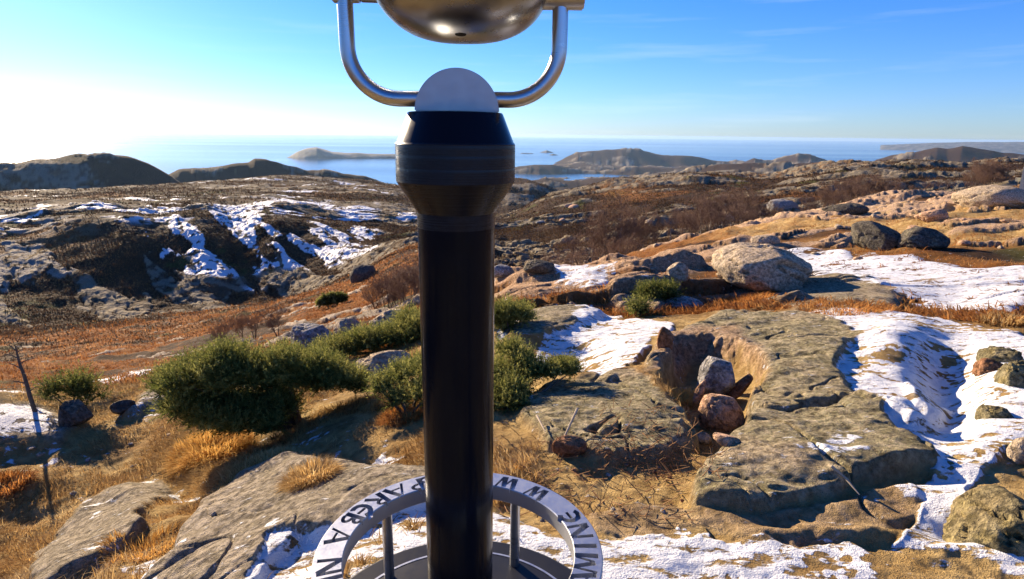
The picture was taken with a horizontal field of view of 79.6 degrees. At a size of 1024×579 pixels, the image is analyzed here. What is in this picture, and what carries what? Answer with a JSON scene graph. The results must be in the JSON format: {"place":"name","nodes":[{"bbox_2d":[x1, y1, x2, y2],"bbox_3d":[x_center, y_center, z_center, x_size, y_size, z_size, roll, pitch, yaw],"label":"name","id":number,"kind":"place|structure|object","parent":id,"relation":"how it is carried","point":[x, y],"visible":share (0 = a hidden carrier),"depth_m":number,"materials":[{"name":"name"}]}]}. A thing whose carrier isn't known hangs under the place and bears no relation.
{"place":"outdoors","nodes":[
{"label":"outdoors","id":0,"kind":"place"},
{"bbox_2d":[91,518,184,568],"bbox_3d":[-1.642,1.124,2.742,0.456,0.192,0.368,1,14,0],"label":"grass tussock","id":1,"kind":"object","parent":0,"point":[149,542],"depth_m":2.78,"materials":[{"name":"plant"}]},
{"bbox_2d":[271,454,349,494],"bbox_3d":[-0.900,0.814,2.734,0.365,0.137,0.318,1,14,0],"label":"grass tussock","id":2,"kind":"object","parent":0,"point":[319,467],"depth_m":2.73,"materials":[{"name":"plant"}]},
{"bbox_2d":[287,147,394,158],"bbox_3d":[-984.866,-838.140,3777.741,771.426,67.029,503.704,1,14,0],"label":"island","id":3,"kind":"structure","parent":0,"point":[313,153],"depth_m":3689.95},
{"bbox_2d":[0,146,1023,578],"bbox_3d":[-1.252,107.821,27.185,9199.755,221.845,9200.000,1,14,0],"label":"ground","id":4,"kind":"structure","parent":0,"point":[878,410],"depth_m":4.78,"materials":[{"name":"stone"}]},
{"bbox_2d":[6,345,38,411],"bbox_3d":[-4.131,0.771,5.161,0.241,0.630,0.106,1,14,0],"label":"dead tree","id":5,"kind":"object","parent":4,"relation":"on","point":[29,395],"visible":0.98,"depth_m":5.18,"materials":[{"name":"wood"}]},
{"bbox_2d":[0,465,44,498],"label":"grass tussock","id":6,"kind":"object","parent":4,"relation":"on","point":[7,476],"depth_m":4.32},
{"bbox_2d":[21,358,123,405],"bbox_3d":[-3.886,0.873,5.476,0.705,0.509,0.654,1,14,0],"label":"juniper bush","id":7,"kind":"object","parent":4,"relation":"on","point":[77,386],"visible":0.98,"depth_m":5.41,"materials":[{"name":"green plant"}]},
{"bbox_2d":[58,399,93,426],"bbox_3d":[-3.702,1.065,5.201,0.243,0.255,0.242,3,14,11],"label":"stone","id":8,"kind":"object","parent":4,"relation":"on","point":[71,413],"visible":0.92,"depth_m":5.12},
{"bbox_2d":[109,400,135,414],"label":"stone","id":9,"kind":"object","parent":4,"relation":"on","point":[120,407],"visible":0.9,"depth_m":5.50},
{"bbox_2d":[0,242,418,387],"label":"rust meadow","id":10,"kind":"structure","parent":4,"relation":"on","point":[86,358],"depth_m":44.35,"materials":[{"name":"brown plant"}]},
{"bbox_2d":[157,429,264,481],"bbox_3d":[-2.176,1.147,4.453,0.826,0.297,0.666,1,14,0],"label":"grass tussock","id":11,"kind":"object","parent":4,"relation":"on","point":[180,456],"depth_m":4.40,"materials":[{"name":"plant"}]},
{"bbox_2d":[207,318,233,340],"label":"bare shrub","id":12,"kind":"object","parent":4,"relation":"on","point":[220,329],"visible":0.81,"depth_m":20.52,"materials":[{"name":"brown plant"}]},
{"bbox_2d":[227,310,250,337],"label":"bare shrub","id":13,"kind":"object","parent":4,"relation":"on","point":[239,323],"visible":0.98,"depth_m":22.79,"materials":[{"name":"brown plant"}]},
{"bbox_2d":[126,332,373,446],"bbox_3d":[-1.732,0.655,4.264,1.633,0.935,1.159,-4,15,-18],"label":"juniper bush","id":14,"kind":"object","parent":4,"relation":"on","point":[198,387],"visible":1,"depth_m":3.94,"materials":[{"name":"green plant"}]},
{"bbox_2d":[238,308,267,337],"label":"bare shrub","id":15,"kind":"object","parent":4,"relation":"on","point":[253,324],"visible":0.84,"depth_m":23.95,"materials":[{"name":"brown plant"}]},
{"bbox_2d":[253,303,287,335],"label":"bare shrub","id":16,"kind":"object","parent":4,"relation":"on","point":[273,320],"visible":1,"depth_m":21.28,"materials":[{"name":"brown plant"}]},
{"bbox_2d":[290,323,332,347],"bbox_3d":[-3.290,0.814,10.149,0.608,0.505,0.603,13,19,41],"label":"boulder","id":17,"kind":"object","parent":4,"relation":"on","point":[302,332],"visible":0.53,"depth_m":9.97,"materials":[{"name":"grey stone"}]},
{"bbox_2d":[314,291,349,308],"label":"juniper bush","id":18,"kind":"object","parent":4,"relation":"on","point":[330,298],"visible":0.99,"depth_m":31.48,"materials":[{"name":"green plant"}]},
{"bbox_2d":[333,318,359,334],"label":"boulder","id":19,"kind":"object","parent":4,"relation":"on","point":[341,322],"visible":0.48,"depth_m":12.05,"materials":[{"name":"stone"}]},
{"bbox_2d":[0,338,693,578],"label":"dry grass","id":20,"kind":"structure","parent":4,"relation":"on","point":[218,470],"depth_m":4.00,"materials":[{"name":"plant"}]},
{"bbox_2d":[350,265,375,282],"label":"boulder","id":21,"kind":"object","parent":4,"relation":"on","point":[360,273],"visible":0.77,"depth_m":51.71,"materials":[{"name":"stone"}]},
{"bbox_2d":[306,299,420,357],"bbox_3d":[-1.351,0.427,7.176,2.201,0.874,1.386,-2,14,-10],"label":"juniper bush","id":22,"kind":"object","parent":4,"relation":"on","point":[404,327],"visible":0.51,"depth_m":6.75,"materials":[{"name":"green plant"}]},
{"bbox_2d":[360,275,386,309],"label":"bare shrub","id":23,"kind":"object","parent":4,"relation":"on","point":[368,295],"visible":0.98,"depth_m":16.93,"materials":[{"name":"brown plant"}]},
{"bbox_2d":[356,350,409,377],"bbox_3d":[-1.175,0.732,5.630,0.612,0.306,0.388,-8,16,-11],"label":"boulder","id":24,"kind":"object","parent":4,"relation":"on","point":[381,358],"visible":0.23,"depth_m":5.58,"materials":[{"name":"stone"}]},
{"bbox_2d":[369,308,399,326],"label":"boulder","id":25,"kind":"object","parent":4,"relation":"on","point":[389,312],"visible":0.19,"depth_m":8.61,"materials":[{"name":"stone"}]},
{"bbox_2d":[358,345,422,412],"bbox_3d":[-0.632,0.569,4.042,0.696,0.420,1.011,1,14,0],"label":"juniper bush","id":26,"kind":"object","parent":4,"relation":"on","point":[397,372],"visible":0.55,"depth_m":3.80,"materials":[{"name":"green plant"}]},
{"bbox_2d":[368,272,415,307],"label":"bare shrub","id":27,"kind":"object","parent":4,"relation":"on","point":[386,292],"visible":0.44,"depth_m":17.19,"materials":[{"name":"brown plant"}]},
{"bbox_2d":[377,265,416,302],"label":"bare shrub","id":28,"kind":"object","parent":4,"relation":"on","point":[398,287],"visible":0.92,"depth_m":15.08,"materials":[{"name":"brown plant"}]},
{"bbox_2d":[373,403,422,427],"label":"grass tussock","id":29,"kind":"object","parent":4,"relation":"on","point":[407,417],"depth_m":3.64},
{"bbox_2d":[395,250,418,295],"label":"bare shrub","id":30,"kind":"object","parent":4,"relation":"on","point":[415,272],"visible":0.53,"depth_m":15.15,"materials":[{"name":"brown plant"}]},
{"bbox_2d":[311,0,602,578],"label":"viewing telescope","id":31,"kind":"object","parent":4,"relation":"on","point":[455,159],"visible":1,"depth_m":1.38,"materials":[{"name":"black metal"}]},
{"bbox_2d":[494,264,511,277],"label":"boulder","id":32,"kind":"object","parent":4,"relation":"on","point":[501,270],"visible":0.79,"depth_m":14.59,"materials":[{"name":"grey stone"}]},
{"bbox_2d":[0,161,1021,363],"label":"heather","id":33,"kind":"object","parent":4,"relation":"on","point":[396,228],"visible":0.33,"depth_m":91.40,"materials":[{"name":"plant"}]},
{"bbox_2d":[0,203,1023,389],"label":"rust grass","id":34,"kind":"structure","parent":4,"relation":"on","point":[963,314],"depth_m":7.25,"materials":[{"name":"plant"}]},
{"bbox_2d":[0,157,1023,213],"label":"heather","id":35,"kind":"object","parent":4,"relation":"on","point":[139,192],"visible":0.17,"depth_m":203.66,"materials":[{"name":"plant"}]},
{"bbox_2d":[494,290,543,333],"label":"juniper bush","id":36,"kind":"object","parent":4,"relation":"on","point":[508,314],"visible":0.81,"depth_m":6.27,"materials":[{"name":"green plant"}]},
{"bbox_2d":[523,260,554,273],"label":"boulder","id":37,"kind":"object","parent":4,"relation":"on","point":[538,266],"visible":1,"depth_m":13.28,"materials":[{"name":"stone"}]},
{"bbox_2d":[494,331,587,414],"bbox_3d":[0.065,0.516,4.056,0.895,0.471,1.061,1,14,0],"label":"juniper bush","id":38,"kind":"object","parent":4,"relation":"on","point":[518,366],"visible":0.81,"depth_m":3.95,"materials":[{"name":"green plant"}]},
{"bbox_2d":[552,435,586,456],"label":"stone","id":39,"kind":"object","parent":4,"relation":"on","point":[565,445],"visible":0.88,"depth_m":2.96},
{"bbox_2d":[550,249,588,265],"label":"bare tree","id":40,"kind":"object","parent":4,"relation":"on","point":[578,256],"visible":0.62,"depth_m":50.36,"materials":[{"name":"brown plant"}]},
{"bbox_2d":[558,232,591,264],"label":"bare tree","id":41,"kind":"object","parent":4,"relation":"on","point":[580,241],"visible":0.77,"depth_m":58.32,"materials":[{"name":"brown plant"}]},
{"bbox_2d":[574,216,618,261],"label":"bare tree","id":42,"kind":"object","parent":4,"relation":"on","point":[594,239],"visible":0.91,"depth_m":58.99,"materials":[{"name":"plant"}]},
{"bbox_2d":[587,238,605,261],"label":"bare tree","id":43,"kind":"object","parent":4,"relation":"on","point":[594,254],"visible":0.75,"depth_m":50.14,"materials":[{"name":"plant"}]},
{"bbox_2d":[586,209,620,255],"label":"bare tree","id":44,"kind":"object","parent":4,"relation":"on","point":[590,225],"visible":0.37,"depth_m":60.65,"materials":[{"name":"plant"}]},
{"bbox_2d":[585,201,635,255],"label":"bare tree","id":45,"kind":"object","parent":4,"relation":"on","point":[602,223],"visible":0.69,"depth_m":59.80,"materials":[{"name":"brown plant"}]},
{"bbox_2d":[601,236,619,254],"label":"bare tree","id":46,"kind":"object","parent":4,"relation":"on","point":[609,246],"visible":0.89,"depth_m":49.66,"materials":[{"name":"plant"}]},
{"bbox_2d":[495,395,730,521],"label":"twig litter","id":47,"kind":"object","parent":4,"relation":"on","point":[656,459],"visible":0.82,"depth_m":2.85,"materials":[{"name":"brown"}]},
{"bbox_2d":[610,189,642,252],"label":"bare tree","id":48,"kind":"object","parent":4,"relation":"on","point":[625,212],"visible":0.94,"depth_m":59.27,"materials":[{"name":"plant"}]},
{"bbox_2d":[615,232,643,254],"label":"bare tree","id":49,"kind":"object","parent":4,"relation":"on","point":[626,242],"visible":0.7,"depth_m":51.10,"materials":[{"name":"brown plant"}]},
{"bbox_2d":[618,290,659,317],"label":"juniper bush","id":50,"kind":"object","parent":4,"relation":"on","point":[637,307],"visible":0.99,"depth_m":7.20,"materials":[{"name":"green plant"}]},
{"bbox_2d":[615,208,663,248],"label":"bare tree","id":51,"kind":"object","parent":4,"relation":"on","point":[641,232],"visible":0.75,"depth_m":60.00,"materials":[{"name":"brown plant"}]},
{"bbox_2d":[623,201,655,251],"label":"bare tree","id":52,"kind":"object","parent":4,"relation":"on","point":[645,215],"visible":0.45,"depth_m":61.10,"materials":[{"name":"plant"}]},
{"bbox_2d":[631,276,686,304],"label":"juniper bush","id":53,"kind":"object","parent":4,"relation":"on","point":[662,289],"visible":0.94,"depth_m":8.03,"materials":[{"name":"green plant"}]},
{"bbox_2d":[657,326,672,349],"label":"stone","id":54,"kind":"object","parent":4,"relation":"on","point":[665,338],"visible":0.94,"depth_m":4.79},
{"bbox_2d":[667,262,688,281],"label":"boulder","id":55,"kind":"object","parent":4,"relation":"on","point":[679,270],"visible":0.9,"depth_m":8.57,"materials":[{"name":"stone"}]},
{"bbox_2d":[665,206,699,236],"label":"bare tree","id":56,"kind":"object","parent":4,"relation":"on","point":[677,212],"visible":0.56,"depth_m":71.73,"materials":[{"name":"brown plant"}]},
{"bbox_2d":[662,379,704,410],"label":"grass tussock","id":57,"kind":"object","parent":4,"relation":"on","point":[685,397],"depth_m":4.26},
{"bbox_2d":[665,295,704,308],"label":"boulder","id":58,"kind":"object","parent":4,"relation":"on","point":[681,301],"visible":0.52,"depth_m":7.93,"materials":[{"name":"grey stone"}]},
{"bbox_2d":[674,212,705,235],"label":"bare tree","id":59,"kind":"object","parent":4,"relation":"on","point":[689,223],"visible":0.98,"depth_m":63.27,"materials":[{"name":"brown plant"}]},
{"bbox_2d":[672,195,717,232],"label":"bare tree","id":60,"kind":"object","parent":4,"relation":"on","point":[691,213],"visible":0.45,"depth_m":74.94,"materials":[{"name":"brown plant"}]},
{"bbox_2d":[692,379,705,406],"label":"stone","id":61,"kind":"object","parent":4,"relation":"on","point":[698,395],"visible":0.8,"depth_m":4.14,"materials":[{"name":"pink stone"}]},
{"bbox_2d":[697,432,711,443],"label":"stone","id":62,"kind":"object","parent":4,"relation":"on","point":[704,437],"visible":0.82,"depth_m":3.47,"materials":[{"name":"stone"}]},
{"bbox_2d":[693,198,716,232],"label":"bare tree","id":63,"kind":"object","parent":4,"relation":"on","point":[705,210],"visible":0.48,"depth_m":75.40,"materials":[{"name":"plant"}]},
{"bbox_2d":[688,188,723,231],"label":"bare tree","id":64,"kind":"object","parent":4,"relation":"on","point":[712,205],"visible":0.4,"depth_m":78.22,"materials":[{"name":"brown plant"}]},
{"bbox_2d":[698,199,722,230],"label":"bare tree","id":65,"kind":"object","parent":4,"relation":"on","point":[715,218],"visible":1,"depth_m":66.21,"materials":[{"name":"plant"}]},
{"bbox_2d":[696,356,735,394],"bbox_3d":[1.430,0.607,4.276,0.262,0.313,0.220,8,16,28],"label":"stone","id":66,"kind":"object","parent":4,"relation":"on","point":[716,373],"visible":0.93,"depth_m":4.18,"materials":[{"name":"stone"}]},
{"bbox_2d":[691,188,742,228],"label":"bare tree","id":67,"kind":"object","parent":4,"relation":"on","point":[727,201],"visible":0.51,"depth_m":77.94,"materials":[{"name":"brown plant"}]},
{"bbox_2d":[698,393,744,432],"bbox_3d":[1.300,0.768,3.788,0.229,0.242,0.272,-13,20,-43],"label":"stone","id":68,"kind":"object","parent":4,"relation":"on","point":[720,413],"visible":0.94,"depth_m":3.72,"materials":[{"name":"brown stone"}]},
{"bbox_2d":[713,432,740,445],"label":"stone","id":69,"kind":"object","parent":4,"relation":"on","point":[721,439],"visible":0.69,"depth_m":2.82,"materials":[{"name":"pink stone"}]},
{"bbox_2d":[706,202,748,227],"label":"bare tree","id":70,"kind":"object","parent":4,"relation":"on","point":[724,216],"visible":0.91,"depth_m":69.39,"materials":[{"name":"brown plant"}]},
{"bbox_2d":[719,185,748,225],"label":"bare tree","id":71,"kind":"object","parent":4,"relation":"on","point":[737,201],"visible":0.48,"depth_m":78.33,"materials":[{"name":"plant"}]},
{"bbox_2d":[726,373,752,399],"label":"stone","id":72,"kind":"object","parent":4,"relation":"on","point":[739,389],"visible":0.74,"depth_m":4.16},
{"bbox_2d":[705,290,777,305],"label":"grass tussock","id":73,"kind":"object","parent":4,"relation":"on","point":[771,294],"depth_m":7.86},
{"bbox_2d":[720,187,764,224],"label":"bare tree","id":74,"kind":"object","parent":4,"relation":"on","point":[748,206],"visible":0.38,"depth_m":80.29,"materials":[{"name":"brown plant"}]},
{"bbox_2d":[730,190,765,219],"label":"bare tree","id":75,"kind":"object","parent":4,"relation":"on","point":[752,207],"visible":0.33,"depth_m":81.46,"materials":[{"name":"brown plant"}]},
{"bbox_2d":[736,199,763,221],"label":"bare tree","id":76,"kind":"object","parent":4,"relation":"on","point":[749,215],"visible":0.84,"depth_m":72.63,"materials":[{"name":"brown plant"}]},
{"bbox_2d":[711,242,812,292],"bbox_3d":[3.466,-0.268,8.639,1.270,0.735,1.334,-2,14,-12],"label":"boulder","id":77,"kind":"object","parent":4,"relation":"on","point":[759,268],"visible":0.89,"depth_m":8.12,"materials":[{"name":"stone"}]},
{"bbox_2d":[751,234,779,244],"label":"boulder","id":78,"kind":"object","parent":4,"relation":"on","point":[766,239],"visible":0.62,"depth_m":15.96,"materials":[{"name":"stone"}]},
{"bbox_2d":[762,200,784,216],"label":"bare tree","id":79,"kind":"object","parent":4,"relation":"on","point":[774,211],"visible":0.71,"depth_m":82.53,"materials":[{"name":"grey plant"}]},
{"bbox_2d":[767,199,798,210],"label":"boulder","id":80,"kind":"object","parent":4,"relation":"on","point":[785,203],"visible":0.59,"depth_m":96.39,"materials":[{"name":"grey stone"}]},
{"bbox_2d":[796,192,822,210],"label":"bare tree","id":81,"kind":"object","parent":4,"relation":"on","point":[812,204],"visible":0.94,"depth_m":89.80,"materials":[{"name":"brown plant"}]},
{"bbox_2d":[815,184,841,207],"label":"bare tree","id":82,"kind":"object","parent":4,"relation":"on","point":[825,198],"visible":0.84,"depth_m":90.14,"materials":[{"name":"brown plant"}]},
{"bbox_2d":[819,180,853,205],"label":"bare tree","id":83,"kind":"object","parent":4,"relation":"on","point":[832,188],"visible":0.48,"depth_m":91.46,"materials":[{"name":"brown plant"}]},
{"bbox_2d":[825,186,850,204],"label":"bare tree","id":84,"kind":"object","parent":4,"relation":"on","point":[833,199],"visible":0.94,"depth_m":82.45,"materials":[{"name":"brown plant"}]},
{"bbox_2d":[822,203,868,214],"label":"boulder","id":85,"kind":"object","parent":4,"relation":"on","point":[852,208],"visible":0.88,"depth_m":24.34,"materials":[{"name":"stone"}]},
{"bbox_2d":[832,177,860,201],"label":"bare tree","id":86,"kind":"object","parent":4,"relation":"on","point":[849,189],"visible":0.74,"depth_m":91.81,"materials":[{"name":"brown plant"}]},
{"bbox_2d":[796,296,897,315],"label":"grass tussock","id":87,"kind":"object","parent":4,"relation":"on","point":[841,310],"depth_m":6.30,"materials":[{"name":"plant"}]},
{"bbox_2d":[851,183,873,197],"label":"bare tree","id":88,"kind":"object","parent":4,"relation":"on","point":[862,193],"visible":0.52,"depth_m":82.25,"materials":[{"name":"brown plant"}]},
{"bbox_2d":[854,173,882,194],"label":"bare tree","id":89,"kind":"object","parent":4,"relation":"on","point":[870,188],"visible":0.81,"depth_m":92.57,"materials":[{"name":"brown plant"}]},
{"bbox_2d":[851,221,900,250],"bbox_3d":[8.277,-1.116,13.819,0.906,0.839,1.143,-9,17,-32],"label":"boulder","id":90,"kind":"object","parent":4,"relation":"on","point":[872,235],"visible":0.73,"depth_m":13.56,"materials":[{"name":"stone"}]},
{"bbox_2d":[863,174,890,194],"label":"bare tree","id":91,"kind":"object","parent":4,"relation":"on","point":[874,179],"visible":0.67,"depth_m":93.23,"materials":[{"name":"brown plant"}]},
{"bbox_2d":[876,176,902,191],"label":"bare tree","id":92,"kind":"object","parent":4,"relation":"on","point":[889,187],"visible":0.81,"depth_m":92.91,"materials":[{"name":"brown plant"}]},
{"bbox_2d":[897,227,950,248],"bbox_3d":[8.741,-1.033,13.045,0.939,0.593,0.772,10,17,33],"label":"boulder","id":93,"kind":"object","parent":4,"relation":"on","point":[919,237],"visible":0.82,"depth_m":12.83,"materials":[{"name":"stone"}]},
{"bbox_2d":[914,209,948,221],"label":"boulder","id":94,"kind":"object","parent":4,"relation":"on","point":[933,215],"visible":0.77,"depth_m":17.88,"materials":[{"name":"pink stone"}]},
{"bbox_2d":[960,165,986,187],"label":"bare tree","id":95,"kind":"object","parent":4,"relation":"on","point":[966,178],"visible":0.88,"depth_m":105.74,"materials":[{"name":"brown plant"}]},
{"bbox_2d":[942,484,1023,556],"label":"boulder","id":96,"kind":"object","parent":4,"relation":"on","point":[991,516],"visible":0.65,"depth_m":2.17,"materials":[{"name":"stone"}]},
{"bbox_2d":[969,160,999,186],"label":"bare tree","id":97,"kind":"object","parent":4,"relation":"on","point":[981,168],"visible":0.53,"depth_m":106.75,"materials":[{"name":"brown plant"}]},
{"bbox_2d":[976,171,992,185],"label":"bare tree","id":98,"kind":"object","parent":4,"relation":"on","point":[985,179],"visible":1,"depth_m":100.59,"materials":[{"name":"brown plant"}]},
{"bbox_2d":[951,185,1023,208],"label":"boulder","id":99,"kind":"object","parent":4,"relation":"on","point":[997,195],"visible":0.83,"depth_m":21.85,"materials":[{"name":"stone"}]},
{"bbox_2d":[972,358,1003,375],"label":"boulder","id":100,"kind":"object","parent":4,"relation":"on","point":[981,366],"visible":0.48,"depth_m":4.23,"materials":[{"name":"orange stone"}]},
{"bbox_2d":[974,405,1013,419],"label":"boulder","id":101,"kind":"object","parent":4,"relation":"on","point":[986,411],"visible":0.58,"depth_m":3.33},
{"bbox_2d":[971,308,1023,328],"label":"grass tussock","id":102,"kind":"object","parent":4,"relation":"on","point":[1020,321],"depth_m":5.68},
{"bbox_2d":[984,158,1011,184],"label":"bare tree","id":103,"kind":"object","parent":4,"relation":"on","point":[994,170],"visible":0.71,"depth_m":106.74,"materials":[{"name":"brown plant"}]},
{"bbox_2d":[976,346,1022,361],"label":"boulder","id":104,"kind":"object","parent":4,"relation":"on","point":[1000,354],"visible":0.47,"depth_m":4.45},
{"bbox_2d":[995,165,1014,182],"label":"bare tree","id":105,"kind":"object","parent":4,"relation":"on","point":[1007,169],"visible":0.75,"depth_m":105.80,"materials":[{"name":"brown plant"}]},
{"bbox_2d":[993,360,1023,386],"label":"boulder","id":106,"kind":"object","parent":4,"relation":"on","point":[1011,374],"visible":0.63,"depth_m":3.86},
{"bbox_2d":[1006,437,1023,465],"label":"stone","id":107,"kind":"object","parent":4,"relation":"on","point":[1015,450],"visible":0.99,"depth_m":2.73,"materials":[{"name":"stone"}]},
{"bbox_2d":[0,132,1023,184],"bbox_3d":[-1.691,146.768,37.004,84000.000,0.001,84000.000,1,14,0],"label":"sea","id":108,"kind":"structure","parent":0,"point":[168,153],"depth_m":6538.33,"materials":[{"name":"liquid"}]},
{"bbox_2d":[0,0,1023,141],"label":"sky","id":109,"kind":"structure","parent":0,"point":[802,70],"materials":[{"name":"blue"}]},
{"bbox_2d":[880,142,1023,152],"bbox_3d":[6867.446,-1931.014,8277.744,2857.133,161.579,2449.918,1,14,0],"label":"island","id":110,"kind":"structure","parent":0,"point":[1013,147],"depth_m":8398.52,"materials":[{"name":"stone"}]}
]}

